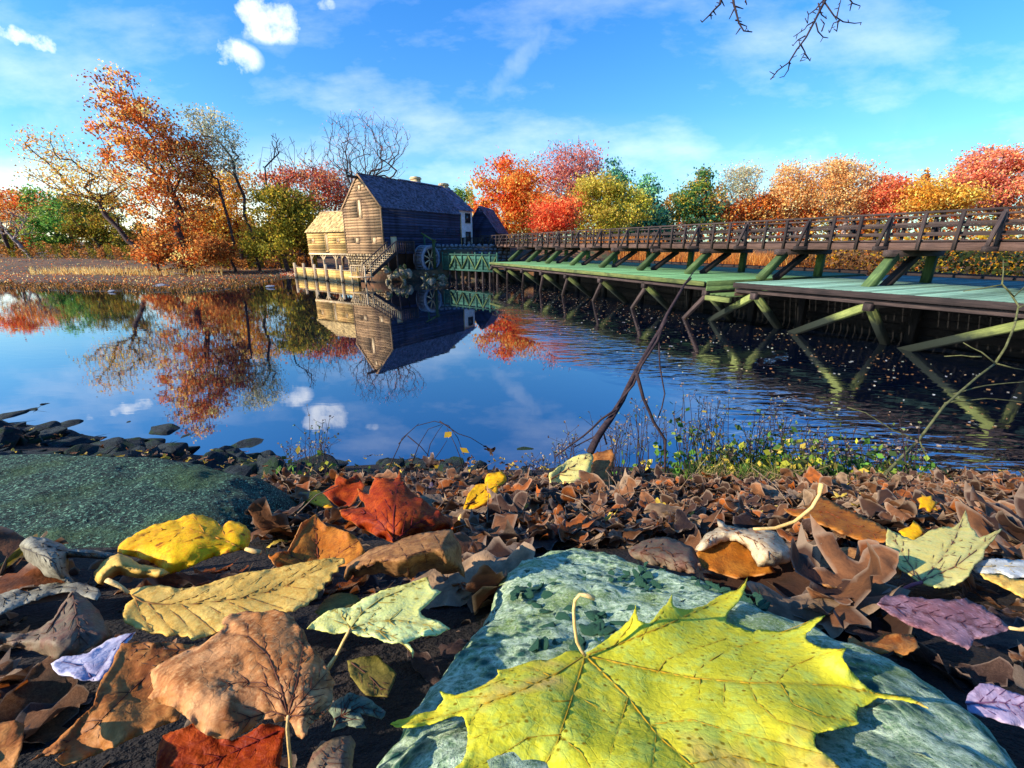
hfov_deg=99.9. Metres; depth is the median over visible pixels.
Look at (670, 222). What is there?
pine tree
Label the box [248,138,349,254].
red tree
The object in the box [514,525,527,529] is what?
leaf
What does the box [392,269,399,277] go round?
boulder
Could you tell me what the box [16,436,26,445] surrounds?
rock
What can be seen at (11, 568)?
leaf
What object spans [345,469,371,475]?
rock
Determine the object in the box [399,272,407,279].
boulder
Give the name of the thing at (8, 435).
rock
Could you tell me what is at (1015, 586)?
leaf
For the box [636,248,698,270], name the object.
bridge trestle
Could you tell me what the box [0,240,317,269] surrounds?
bank undergrowth
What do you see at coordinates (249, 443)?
rock
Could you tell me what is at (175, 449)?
rock
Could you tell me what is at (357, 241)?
window
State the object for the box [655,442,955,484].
bank grass
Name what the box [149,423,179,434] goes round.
rock
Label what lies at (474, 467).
rock
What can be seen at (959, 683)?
leaf
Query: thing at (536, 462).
weed
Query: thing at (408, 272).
boulder
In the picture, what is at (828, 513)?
leaf
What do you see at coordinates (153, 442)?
rock
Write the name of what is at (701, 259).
bridge trestle
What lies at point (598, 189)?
yellow tree
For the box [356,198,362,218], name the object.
loft door
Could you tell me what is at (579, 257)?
bridge trestle
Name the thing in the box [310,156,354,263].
tree
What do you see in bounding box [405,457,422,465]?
rock
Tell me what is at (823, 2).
hanging twig
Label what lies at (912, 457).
weed
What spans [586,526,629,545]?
leaf
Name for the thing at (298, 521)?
leaf
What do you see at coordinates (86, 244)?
woodland
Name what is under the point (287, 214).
olive tree
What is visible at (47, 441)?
rock
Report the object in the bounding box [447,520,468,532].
leaf
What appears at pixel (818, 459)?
weed
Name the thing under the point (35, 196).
orange tree
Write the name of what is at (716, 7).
hanging twig
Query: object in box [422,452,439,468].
dead leaf
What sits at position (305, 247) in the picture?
olive tree
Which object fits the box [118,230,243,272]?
shrub
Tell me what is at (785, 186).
tan tree
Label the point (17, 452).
rock
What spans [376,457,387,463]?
rock
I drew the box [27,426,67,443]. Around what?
rock
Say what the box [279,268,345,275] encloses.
fallen leaves
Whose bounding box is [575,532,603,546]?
leaf
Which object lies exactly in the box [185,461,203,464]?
rock
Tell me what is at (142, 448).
rock
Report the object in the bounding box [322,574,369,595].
leaf
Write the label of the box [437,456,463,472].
rock
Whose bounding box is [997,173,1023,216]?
red tree
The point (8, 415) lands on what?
rock
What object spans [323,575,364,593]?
leaf
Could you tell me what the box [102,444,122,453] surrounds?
rock
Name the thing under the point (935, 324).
spillway wall
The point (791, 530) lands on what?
leaf
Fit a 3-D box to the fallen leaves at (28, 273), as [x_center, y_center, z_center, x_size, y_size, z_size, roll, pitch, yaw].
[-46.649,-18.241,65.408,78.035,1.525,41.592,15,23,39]
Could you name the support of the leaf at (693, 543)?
on the bank at (376, 739)
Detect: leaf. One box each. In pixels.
[0,582,100,614]
[0,590,111,658]
[0,625,29,651]
[0,648,33,682]
[0,656,77,722]
[0,663,38,682]
[0,680,27,694]
[0,681,19,698]
[0,720,24,767]
[5,564,15,573]
[15,697,92,739]
[19,536,115,582]
[22,684,88,744]
[31,641,196,765]
[51,632,135,681]
[94,553,169,584]
[104,557,344,640]
[118,513,261,573]
[148,609,334,767]
[155,723,285,767]
[193,563,232,573]
[196,567,230,574]
[262,514,364,566]
[269,529,293,539]
[289,518,303,525]
[300,475,323,490]
[307,490,333,507]
[307,577,449,670]
[307,735,355,767]
[315,593,359,614]
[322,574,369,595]
[323,474,364,508]
[323,519,353,528]
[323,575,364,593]
[329,692,385,731]
[339,470,453,542]
[340,528,357,534]
[344,529,465,580]
[347,655,396,697]
[390,577,927,767]
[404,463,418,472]
[407,641,440,683]
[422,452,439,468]
[438,638,467,658]
[442,493,459,502]
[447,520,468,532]
[458,471,506,520]
[466,494,500,523]
[483,445,495,455]
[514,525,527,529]
[515,511,523,525]
[524,512,573,542]
[524,519,565,549]
[539,533,548,539]
[547,527,590,542]
[549,453,593,485]
[551,504,564,515]
[551,525,583,548]
[573,486,590,495]
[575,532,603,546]
[582,484,589,489]
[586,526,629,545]
[591,449,613,484]
[594,483,601,490]
[608,518,636,547]
[628,537,698,573]
[638,521,658,538]
[640,521,674,529]
[641,473,655,479]
[642,523,664,536]
[670,529,700,551]
[674,509,697,542]
[691,515,705,535]
[695,483,823,566]
[696,541,775,578]
[697,528,707,538]
[779,481,794,488]
[783,522,801,539]
[784,496,886,542]
[789,518,839,547]
[791,547,901,588]
[803,603,831,614]
[834,610,881,641]
[848,633,919,657]
[862,613,882,632]
[877,593,1023,649]
[886,510,1001,588]
[892,648,993,693]
[898,520,923,539]
[910,640,1013,686]
[916,492,937,511]
[944,475,970,486]
[954,596,1023,615]
[965,583,1023,612]
[965,683,1023,728]
[973,558,1023,578]
[973,611,1023,649]
[978,536,994,554]
[980,573,1023,598]
[984,553,1004,558]
[988,606,1023,624]
[990,550,1008,558]
[1008,639,1023,662]
[1013,664,1023,695]
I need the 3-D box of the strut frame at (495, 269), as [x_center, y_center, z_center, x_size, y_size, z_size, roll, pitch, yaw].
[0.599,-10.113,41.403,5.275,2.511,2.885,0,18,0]
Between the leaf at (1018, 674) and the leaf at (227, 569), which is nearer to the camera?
the leaf at (1018, 674)
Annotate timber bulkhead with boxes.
[293,263,361,283]
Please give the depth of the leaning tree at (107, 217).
53.78 m
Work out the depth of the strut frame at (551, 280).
32.41 m
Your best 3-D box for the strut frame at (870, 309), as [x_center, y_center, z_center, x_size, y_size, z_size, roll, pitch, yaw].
[13.336,-2.258,16.891,5.721,2.560,3.713,-8,19,-23]
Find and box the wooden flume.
[442,252,506,282]
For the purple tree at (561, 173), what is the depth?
80.20 m
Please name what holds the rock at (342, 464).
on the bank at (376, 739)
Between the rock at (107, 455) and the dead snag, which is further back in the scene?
the dead snag
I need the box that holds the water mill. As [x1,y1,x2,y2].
[340,173,461,270]
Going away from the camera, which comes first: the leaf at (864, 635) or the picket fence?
the leaf at (864, 635)
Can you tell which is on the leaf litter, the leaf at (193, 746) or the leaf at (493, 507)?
the leaf at (493, 507)
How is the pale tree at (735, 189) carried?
on the bank at (379, 276)
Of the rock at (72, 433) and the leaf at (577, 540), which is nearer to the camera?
the leaf at (577, 540)
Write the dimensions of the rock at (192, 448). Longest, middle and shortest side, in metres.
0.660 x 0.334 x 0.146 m
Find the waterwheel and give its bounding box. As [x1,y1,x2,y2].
[413,245,439,269]
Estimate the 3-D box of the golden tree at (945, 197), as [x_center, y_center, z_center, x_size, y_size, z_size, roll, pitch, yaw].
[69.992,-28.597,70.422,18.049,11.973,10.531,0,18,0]
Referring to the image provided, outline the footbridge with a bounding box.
[479,206,1023,251]
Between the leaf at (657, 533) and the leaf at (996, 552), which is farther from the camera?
the leaf at (657, 533)
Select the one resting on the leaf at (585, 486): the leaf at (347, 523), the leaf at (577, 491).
the leaf at (577, 491)
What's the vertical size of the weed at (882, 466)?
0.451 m
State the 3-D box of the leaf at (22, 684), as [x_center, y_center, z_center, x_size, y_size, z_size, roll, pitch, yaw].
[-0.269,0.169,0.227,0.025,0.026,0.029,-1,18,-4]
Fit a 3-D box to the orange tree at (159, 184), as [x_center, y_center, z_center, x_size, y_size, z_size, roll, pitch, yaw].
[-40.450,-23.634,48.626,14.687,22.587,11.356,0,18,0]
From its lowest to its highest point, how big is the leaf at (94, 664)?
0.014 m
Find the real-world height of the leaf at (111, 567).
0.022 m
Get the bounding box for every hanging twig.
[700,0,724,21]
[729,0,751,34]
[769,0,861,79]
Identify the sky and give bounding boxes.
[0,0,1023,241]
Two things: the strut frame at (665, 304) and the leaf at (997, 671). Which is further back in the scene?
the strut frame at (665, 304)
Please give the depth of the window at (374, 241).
42.08 m
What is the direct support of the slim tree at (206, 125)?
on the bank at (379, 276)
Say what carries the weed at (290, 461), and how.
on the bank at (376, 739)
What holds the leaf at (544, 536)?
on the leaf litter
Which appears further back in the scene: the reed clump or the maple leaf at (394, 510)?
the reed clump
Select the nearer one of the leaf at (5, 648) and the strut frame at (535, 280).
the leaf at (5, 648)
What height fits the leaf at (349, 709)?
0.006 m
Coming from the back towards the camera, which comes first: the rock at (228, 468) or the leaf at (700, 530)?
the rock at (228, 468)
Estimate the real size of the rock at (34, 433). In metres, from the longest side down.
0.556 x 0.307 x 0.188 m
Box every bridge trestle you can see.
[508,247,547,261]
[526,248,567,261]
[545,247,589,263]
[569,248,617,265]
[598,248,651,267]
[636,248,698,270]
[684,249,752,273]
[755,249,831,280]
[861,250,944,286]
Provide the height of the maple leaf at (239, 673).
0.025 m
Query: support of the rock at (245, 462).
on the bank at (376, 739)
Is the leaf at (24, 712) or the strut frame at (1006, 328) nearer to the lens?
the leaf at (24, 712)
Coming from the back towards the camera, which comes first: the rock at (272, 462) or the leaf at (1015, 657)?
the rock at (272, 462)
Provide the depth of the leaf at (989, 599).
0.39 m
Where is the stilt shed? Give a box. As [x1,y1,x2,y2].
[304,211,349,276]
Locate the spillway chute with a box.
[704,274,864,302]
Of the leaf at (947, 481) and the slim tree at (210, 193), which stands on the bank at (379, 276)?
the slim tree at (210, 193)
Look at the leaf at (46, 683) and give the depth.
0.23 m
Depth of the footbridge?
18.45 m
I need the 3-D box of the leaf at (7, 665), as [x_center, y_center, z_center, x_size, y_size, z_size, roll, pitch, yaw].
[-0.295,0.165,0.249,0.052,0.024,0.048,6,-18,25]
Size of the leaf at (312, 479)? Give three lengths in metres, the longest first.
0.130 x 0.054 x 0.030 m
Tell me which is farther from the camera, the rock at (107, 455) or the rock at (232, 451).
the rock at (232, 451)
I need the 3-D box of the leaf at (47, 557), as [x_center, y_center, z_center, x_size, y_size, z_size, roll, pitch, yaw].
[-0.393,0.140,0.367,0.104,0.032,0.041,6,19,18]
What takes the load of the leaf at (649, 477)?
on the bank at (376, 739)
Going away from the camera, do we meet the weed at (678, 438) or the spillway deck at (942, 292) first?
the weed at (678, 438)
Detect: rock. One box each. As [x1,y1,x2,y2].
[0,410,29,419]
[0,420,13,426]
[0,426,21,448]
[2,450,23,453]
[12,422,26,426]
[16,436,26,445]
[18,435,106,448]
[22,449,47,451]
[23,430,39,440]
[23,451,63,453]
[24,421,60,431]
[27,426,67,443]
[40,428,70,439]
[40,440,57,444]
[61,419,83,427]
[64,444,99,455]
[65,429,79,436]
[90,454,114,456]
[93,437,140,452]
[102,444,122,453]
[107,444,136,456]
[127,437,145,447]
[132,446,159,457]
[145,438,165,442]
[145,438,175,448]
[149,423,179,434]
[151,442,188,459]
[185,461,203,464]
[186,446,199,452]
[200,451,236,469]
[216,445,233,451]
[220,448,245,454]
[223,465,239,471]
[227,463,256,475]
[231,438,263,448]
[233,452,243,457]
[234,457,255,464]
[235,458,250,464]
[244,452,261,458]
[248,466,257,476]
[253,472,269,482]
[257,455,286,476]
[260,450,275,455]
[286,456,342,473]
[290,453,339,476]
[290,465,320,477]
[336,459,347,467]
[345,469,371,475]
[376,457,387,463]
[379,458,404,468]
[401,466,415,474]
[403,455,428,468]
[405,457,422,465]
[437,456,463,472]
[468,464,478,469]
[474,460,487,469]
[517,447,533,449]
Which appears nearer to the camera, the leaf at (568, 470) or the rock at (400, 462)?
the leaf at (568, 470)
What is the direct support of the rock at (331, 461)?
on the bank at (376, 739)
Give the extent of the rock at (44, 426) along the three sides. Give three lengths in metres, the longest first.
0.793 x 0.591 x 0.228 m
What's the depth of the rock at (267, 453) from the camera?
7.03 m
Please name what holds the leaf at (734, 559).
on the leaf litter
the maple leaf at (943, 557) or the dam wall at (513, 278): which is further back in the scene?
the dam wall at (513, 278)
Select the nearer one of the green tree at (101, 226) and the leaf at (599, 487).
the leaf at (599, 487)
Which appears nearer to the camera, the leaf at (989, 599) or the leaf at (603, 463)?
the leaf at (989, 599)
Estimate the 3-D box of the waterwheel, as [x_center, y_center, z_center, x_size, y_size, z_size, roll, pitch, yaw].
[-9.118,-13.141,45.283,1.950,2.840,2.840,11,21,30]
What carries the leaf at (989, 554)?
on the bank at (376, 739)
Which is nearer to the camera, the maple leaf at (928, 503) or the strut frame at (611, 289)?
the maple leaf at (928, 503)
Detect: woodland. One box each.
[0,204,344,255]
[144,221,324,257]
[465,146,1023,243]
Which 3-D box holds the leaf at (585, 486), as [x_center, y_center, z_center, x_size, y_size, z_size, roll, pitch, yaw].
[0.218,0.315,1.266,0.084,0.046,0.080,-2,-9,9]
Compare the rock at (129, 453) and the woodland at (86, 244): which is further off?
the woodland at (86, 244)
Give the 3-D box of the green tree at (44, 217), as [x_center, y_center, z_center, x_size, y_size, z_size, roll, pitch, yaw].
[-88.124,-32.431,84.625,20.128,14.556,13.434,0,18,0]
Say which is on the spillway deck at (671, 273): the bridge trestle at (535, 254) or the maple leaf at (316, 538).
the bridge trestle at (535, 254)
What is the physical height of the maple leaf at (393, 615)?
0.041 m
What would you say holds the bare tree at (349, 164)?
on the bank at (379, 276)
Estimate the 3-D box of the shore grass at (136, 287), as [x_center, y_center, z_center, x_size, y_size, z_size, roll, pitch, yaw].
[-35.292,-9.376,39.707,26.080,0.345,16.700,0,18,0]
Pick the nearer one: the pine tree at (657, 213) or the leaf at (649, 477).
the leaf at (649, 477)
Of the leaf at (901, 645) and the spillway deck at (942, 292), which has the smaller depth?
the leaf at (901, 645)
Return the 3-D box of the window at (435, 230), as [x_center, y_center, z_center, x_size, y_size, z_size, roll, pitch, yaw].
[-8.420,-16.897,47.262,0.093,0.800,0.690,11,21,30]
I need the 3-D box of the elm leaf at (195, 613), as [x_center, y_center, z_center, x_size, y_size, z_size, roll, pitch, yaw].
[-0.197,0.149,0.291,0.154,0.024,0.078,-6,19,-18]
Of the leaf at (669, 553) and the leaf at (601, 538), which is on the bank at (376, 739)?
the leaf at (669, 553)
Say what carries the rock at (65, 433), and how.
on the bank at (376, 739)
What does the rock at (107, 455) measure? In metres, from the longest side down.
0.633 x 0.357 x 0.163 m
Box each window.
[355,237,359,243]
[372,237,376,243]
[418,225,423,233]
[433,226,437,233]
[465,213,470,222]
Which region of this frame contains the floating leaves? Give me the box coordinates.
[428,280,1017,445]
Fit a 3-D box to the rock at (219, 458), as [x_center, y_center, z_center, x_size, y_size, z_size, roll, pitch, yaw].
[-3.721,1.063,5.382,0.392,0.271,0.636,12,12,-15]
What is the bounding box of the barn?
[472,206,507,246]
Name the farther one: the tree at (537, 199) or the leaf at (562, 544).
the tree at (537, 199)
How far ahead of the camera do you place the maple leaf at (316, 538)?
0.45 m
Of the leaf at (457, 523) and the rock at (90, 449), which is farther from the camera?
the rock at (90, 449)
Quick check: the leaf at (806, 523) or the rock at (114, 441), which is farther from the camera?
the rock at (114, 441)
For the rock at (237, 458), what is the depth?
6.15 m
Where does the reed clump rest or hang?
on the bank at (379, 276)
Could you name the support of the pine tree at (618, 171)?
on the bank at (379, 276)
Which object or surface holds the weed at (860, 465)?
on the bank at (376, 739)
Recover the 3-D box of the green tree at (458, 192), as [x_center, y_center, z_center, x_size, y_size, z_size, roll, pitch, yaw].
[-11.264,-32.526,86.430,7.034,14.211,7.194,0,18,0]
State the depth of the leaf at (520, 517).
0.69 m
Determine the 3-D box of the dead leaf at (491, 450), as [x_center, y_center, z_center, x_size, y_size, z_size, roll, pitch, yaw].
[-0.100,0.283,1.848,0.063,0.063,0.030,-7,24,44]
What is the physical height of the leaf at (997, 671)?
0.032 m
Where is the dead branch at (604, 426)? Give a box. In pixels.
[555,271,694,476]
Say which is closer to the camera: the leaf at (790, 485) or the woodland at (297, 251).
the leaf at (790, 485)
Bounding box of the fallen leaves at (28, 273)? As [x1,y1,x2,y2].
[0,257,318,290]
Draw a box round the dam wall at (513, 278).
[480,269,520,282]
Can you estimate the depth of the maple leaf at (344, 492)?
0.93 m
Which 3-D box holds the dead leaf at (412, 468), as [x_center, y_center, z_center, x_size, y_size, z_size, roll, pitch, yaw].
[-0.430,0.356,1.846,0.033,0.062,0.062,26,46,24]
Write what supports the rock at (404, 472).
on the bank at (376, 739)
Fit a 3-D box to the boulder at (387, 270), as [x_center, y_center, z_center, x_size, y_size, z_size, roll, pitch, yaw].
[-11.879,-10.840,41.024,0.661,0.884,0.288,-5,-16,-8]
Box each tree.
[0,179,118,255]
[0,185,88,252]
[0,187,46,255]
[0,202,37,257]
[5,124,169,266]
[50,186,161,256]
[71,59,236,273]
[136,196,247,249]
[163,119,237,271]
[168,101,261,270]
[170,153,265,266]
[220,170,329,271]
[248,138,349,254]
[275,224,309,266]
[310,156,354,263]
[321,107,409,185]
[453,184,470,204]
[456,145,560,235]
[520,181,591,242]
[520,189,562,239]
[531,135,608,238]
[558,166,661,238]
[597,156,635,233]
[622,171,675,240]
[651,201,684,241]
[665,163,730,241]
[703,187,828,240]
[715,159,780,235]
[753,155,824,240]
[795,152,889,240]
[846,168,922,238]
[878,169,1008,239]
[928,138,1023,229]
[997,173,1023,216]
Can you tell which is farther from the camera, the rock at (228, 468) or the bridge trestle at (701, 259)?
the bridge trestle at (701, 259)
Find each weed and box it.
[275,438,319,474]
[288,404,369,477]
[521,452,558,472]
[548,421,585,467]
[557,411,639,476]
[612,396,669,472]
[652,382,744,477]
[663,386,772,474]
[700,430,783,474]
[712,396,804,470]
[737,433,871,473]
[749,412,868,475]
[792,420,907,475]
[845,434,918,474]
[878,413,937,475]
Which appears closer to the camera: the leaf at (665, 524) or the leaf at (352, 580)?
the leaf at (352, 580)
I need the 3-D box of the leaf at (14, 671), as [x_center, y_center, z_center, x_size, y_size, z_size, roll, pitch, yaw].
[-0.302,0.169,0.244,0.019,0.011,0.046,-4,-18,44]
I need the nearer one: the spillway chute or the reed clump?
the spillway chute
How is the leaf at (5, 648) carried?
on the bank at (376, 739)
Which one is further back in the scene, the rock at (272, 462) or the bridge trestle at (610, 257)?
the bridge trestle at (610, 257)
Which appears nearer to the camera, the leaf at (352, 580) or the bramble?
the leaf at (352, 580)
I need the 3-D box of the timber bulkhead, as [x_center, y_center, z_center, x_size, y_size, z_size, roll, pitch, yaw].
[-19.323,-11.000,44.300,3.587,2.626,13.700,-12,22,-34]
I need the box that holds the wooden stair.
[348,241,415,284]
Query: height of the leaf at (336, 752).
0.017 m
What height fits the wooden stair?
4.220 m
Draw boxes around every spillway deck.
[489,258,867,289]
[733,271,1023,317]
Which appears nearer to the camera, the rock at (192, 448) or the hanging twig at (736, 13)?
the hanging twig at (736, 13)
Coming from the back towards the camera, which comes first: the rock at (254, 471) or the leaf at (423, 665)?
the rock at (254, 471)
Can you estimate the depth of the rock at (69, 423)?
8.60 m
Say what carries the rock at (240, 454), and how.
on the bank at (376, 739)
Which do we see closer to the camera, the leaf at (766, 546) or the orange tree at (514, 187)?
the leaf at (766, 546)
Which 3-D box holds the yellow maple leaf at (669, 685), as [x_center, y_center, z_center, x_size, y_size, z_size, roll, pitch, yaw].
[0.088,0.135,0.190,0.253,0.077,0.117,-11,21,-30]
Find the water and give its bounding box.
[0,277,1023,476]
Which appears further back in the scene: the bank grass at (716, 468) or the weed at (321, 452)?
the weed at (321, 452)
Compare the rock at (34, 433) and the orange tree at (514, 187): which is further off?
the orange tree at (514, 187)
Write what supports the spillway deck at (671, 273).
on the bank at (379, 276)
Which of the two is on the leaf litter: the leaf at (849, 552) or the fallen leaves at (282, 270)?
the leaf at (849, 552)
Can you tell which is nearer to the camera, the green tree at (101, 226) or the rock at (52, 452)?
the rock at (52, 452)
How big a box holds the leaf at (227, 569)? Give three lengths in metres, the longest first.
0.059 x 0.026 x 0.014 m
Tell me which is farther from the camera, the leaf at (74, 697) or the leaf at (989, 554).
the leaf at (989, 554)
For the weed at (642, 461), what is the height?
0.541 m
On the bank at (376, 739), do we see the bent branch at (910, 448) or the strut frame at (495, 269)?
the bent branch at (910, 448)
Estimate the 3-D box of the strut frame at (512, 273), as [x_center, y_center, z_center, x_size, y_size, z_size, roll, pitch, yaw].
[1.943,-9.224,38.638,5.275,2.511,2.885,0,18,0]
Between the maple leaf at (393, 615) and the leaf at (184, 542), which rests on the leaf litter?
the leaf at (184, 542)
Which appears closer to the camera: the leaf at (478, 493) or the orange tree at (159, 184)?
the leaf at (478, 493)
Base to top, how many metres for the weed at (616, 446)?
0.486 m
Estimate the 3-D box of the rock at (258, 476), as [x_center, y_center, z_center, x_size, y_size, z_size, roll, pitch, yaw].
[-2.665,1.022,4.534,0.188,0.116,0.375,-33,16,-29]
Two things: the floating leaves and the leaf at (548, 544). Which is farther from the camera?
the floating leaves
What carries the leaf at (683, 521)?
on the bank at (376, 739)
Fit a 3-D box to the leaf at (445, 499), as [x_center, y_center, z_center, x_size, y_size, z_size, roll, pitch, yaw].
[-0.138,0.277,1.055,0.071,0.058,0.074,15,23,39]
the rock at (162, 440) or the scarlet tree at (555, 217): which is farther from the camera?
the scarlet tree at (555, 217)
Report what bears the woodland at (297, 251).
on the bank at (379, 276)
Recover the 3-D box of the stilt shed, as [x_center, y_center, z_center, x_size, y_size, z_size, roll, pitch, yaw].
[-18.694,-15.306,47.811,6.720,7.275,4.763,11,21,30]
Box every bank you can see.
[0,241,1023,292]
[0,423,1023,767]
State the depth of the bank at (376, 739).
0.29 m
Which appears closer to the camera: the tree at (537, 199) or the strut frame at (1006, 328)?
the strut frame at (1006, 328)
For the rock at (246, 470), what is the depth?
3.18 m
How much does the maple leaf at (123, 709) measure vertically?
0.019 m
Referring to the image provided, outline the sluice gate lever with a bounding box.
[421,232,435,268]
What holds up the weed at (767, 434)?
on the bank at (376, 739)
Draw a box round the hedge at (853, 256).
[767,228,1023,280]
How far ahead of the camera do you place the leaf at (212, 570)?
0.49 m
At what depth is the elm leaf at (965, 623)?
0.28 m
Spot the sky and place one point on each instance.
(671, 92)
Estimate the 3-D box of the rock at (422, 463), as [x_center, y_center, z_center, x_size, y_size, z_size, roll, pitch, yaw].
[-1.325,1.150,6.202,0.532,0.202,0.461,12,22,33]
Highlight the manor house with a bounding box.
[399,176,474,243]
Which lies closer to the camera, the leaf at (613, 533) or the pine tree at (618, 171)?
the leaf at (613, 533)
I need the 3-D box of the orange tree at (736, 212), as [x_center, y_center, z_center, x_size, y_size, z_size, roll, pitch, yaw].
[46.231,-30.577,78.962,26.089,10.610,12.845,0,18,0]
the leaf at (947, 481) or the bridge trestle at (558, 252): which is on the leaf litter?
the leaf at (947, 481)
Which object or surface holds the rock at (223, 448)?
on the bank at (376, 739)
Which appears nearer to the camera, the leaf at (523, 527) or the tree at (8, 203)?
the leaf at (523, 527)
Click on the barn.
(486, 221)
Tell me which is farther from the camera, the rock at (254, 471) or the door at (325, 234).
the door at (325, 234)
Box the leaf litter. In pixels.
[0,426,1023,767]
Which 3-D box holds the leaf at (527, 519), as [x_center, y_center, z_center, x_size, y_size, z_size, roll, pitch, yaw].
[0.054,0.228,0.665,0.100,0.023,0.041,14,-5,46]
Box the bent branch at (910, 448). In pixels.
[847,259,1023,475]
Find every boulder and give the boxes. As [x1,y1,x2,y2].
[0,453,303,548]
[376,548,1016,767]
[384,266,390,273]
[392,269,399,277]
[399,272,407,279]
[403,268,412,278]
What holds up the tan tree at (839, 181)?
on the bank at (379, 276)
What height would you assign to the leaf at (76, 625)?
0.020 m
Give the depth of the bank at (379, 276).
46.83 m
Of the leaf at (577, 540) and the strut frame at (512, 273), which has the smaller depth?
the leaf at (577, 540)
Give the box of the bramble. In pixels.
[388,421,483,471]
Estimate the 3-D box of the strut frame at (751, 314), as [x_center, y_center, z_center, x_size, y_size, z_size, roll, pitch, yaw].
[10.890,-3.308,20.235,5.275,2.511,2.885,0,18,0]
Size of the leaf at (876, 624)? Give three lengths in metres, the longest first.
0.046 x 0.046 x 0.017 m
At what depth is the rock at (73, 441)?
6.76 m
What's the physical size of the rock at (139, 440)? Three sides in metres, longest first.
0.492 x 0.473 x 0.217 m
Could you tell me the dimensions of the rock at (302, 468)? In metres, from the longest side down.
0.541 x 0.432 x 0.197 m
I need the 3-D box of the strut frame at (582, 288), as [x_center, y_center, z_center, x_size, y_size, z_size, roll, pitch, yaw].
[6.059,-6.502,30.171,5.275,2.511,2.885,0,18,0]
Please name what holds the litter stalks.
on the leaf litter
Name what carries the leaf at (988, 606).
on the bank at (376, 739)
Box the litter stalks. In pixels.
[278,460,1009,536]
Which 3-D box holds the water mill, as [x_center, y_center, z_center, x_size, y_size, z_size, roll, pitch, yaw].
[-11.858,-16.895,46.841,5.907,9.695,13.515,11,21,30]
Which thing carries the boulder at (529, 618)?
on the bank at (376, 739)
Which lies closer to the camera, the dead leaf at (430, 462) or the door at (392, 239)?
the dead leaf at (430, 462)
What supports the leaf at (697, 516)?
on the bank at (376, 739)
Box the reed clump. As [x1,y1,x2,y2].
[29,265,222,275]
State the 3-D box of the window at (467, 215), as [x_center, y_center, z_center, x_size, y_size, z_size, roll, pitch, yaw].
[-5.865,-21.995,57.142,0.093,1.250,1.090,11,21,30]
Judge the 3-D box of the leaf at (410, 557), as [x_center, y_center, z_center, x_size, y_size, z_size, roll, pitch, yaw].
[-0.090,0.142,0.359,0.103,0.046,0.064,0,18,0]
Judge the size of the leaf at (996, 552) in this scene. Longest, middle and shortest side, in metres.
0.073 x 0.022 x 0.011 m
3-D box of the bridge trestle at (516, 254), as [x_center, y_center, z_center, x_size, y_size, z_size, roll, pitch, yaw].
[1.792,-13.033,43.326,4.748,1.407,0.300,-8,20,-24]
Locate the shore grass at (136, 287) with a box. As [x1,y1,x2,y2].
[0,276,294,293]
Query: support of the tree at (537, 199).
on the bank at (379, 276)
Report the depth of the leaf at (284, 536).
0.67 m
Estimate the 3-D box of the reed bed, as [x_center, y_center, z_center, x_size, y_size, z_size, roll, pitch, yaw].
[16.467,-13.251,42.182,10.288,3.065,29.080,-8,20,-24]
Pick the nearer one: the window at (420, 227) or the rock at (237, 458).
the rock at (237, 458)
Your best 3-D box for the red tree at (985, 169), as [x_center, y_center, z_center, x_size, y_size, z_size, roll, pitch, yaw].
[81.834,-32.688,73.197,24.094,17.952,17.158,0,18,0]
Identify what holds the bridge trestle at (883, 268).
on the spillway deck at (942, 292)
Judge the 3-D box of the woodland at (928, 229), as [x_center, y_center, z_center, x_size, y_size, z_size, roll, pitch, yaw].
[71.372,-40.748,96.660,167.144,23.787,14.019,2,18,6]
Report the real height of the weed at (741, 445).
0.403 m
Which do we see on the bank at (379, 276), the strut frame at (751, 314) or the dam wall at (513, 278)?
the dam wall at (513, 278)
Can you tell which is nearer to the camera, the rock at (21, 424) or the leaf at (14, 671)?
the leaf at (14, 671)
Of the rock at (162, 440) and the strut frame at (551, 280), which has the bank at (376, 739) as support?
the rock at (162, 440)
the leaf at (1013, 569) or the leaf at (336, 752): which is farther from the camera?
the leaf at (1013, 569)
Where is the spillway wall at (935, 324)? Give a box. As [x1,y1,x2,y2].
[534,272,1023,358]
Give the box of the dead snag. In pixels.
[264,134,281,268]
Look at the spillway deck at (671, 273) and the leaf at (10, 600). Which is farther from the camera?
the spillway deck at (671, 273)
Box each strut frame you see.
[490,266,522,282]
[504,267,539,284]
[520,269,558,288]
[539,271,579,291]
[561,273,607,296]
[592,277,643,302]
[630,282,692,310]
[682,289,757,321]
[707,291,809,328]
[787,300,924,344]
[898,320,1023,351]
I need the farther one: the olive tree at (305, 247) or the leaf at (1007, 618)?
the olive tree at (305, 247)
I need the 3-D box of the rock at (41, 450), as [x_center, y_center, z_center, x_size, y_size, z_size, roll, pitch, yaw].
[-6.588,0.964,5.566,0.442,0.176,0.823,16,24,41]
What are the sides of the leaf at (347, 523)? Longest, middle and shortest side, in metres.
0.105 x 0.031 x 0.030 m
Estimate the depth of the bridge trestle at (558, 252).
36.44 m
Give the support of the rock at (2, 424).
on the bank at (376, 739)
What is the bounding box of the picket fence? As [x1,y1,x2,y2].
[462,237,482,246]
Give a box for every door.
[324,233,329,251]
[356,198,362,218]
[389,235,398,250]
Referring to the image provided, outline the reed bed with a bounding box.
[569,234,862,270]
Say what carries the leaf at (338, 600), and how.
on the bank at (376, 739)
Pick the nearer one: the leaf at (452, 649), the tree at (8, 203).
the leaf at (452, 649)
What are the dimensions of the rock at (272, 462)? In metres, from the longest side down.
0.638 x 0.370 x 0.282 m

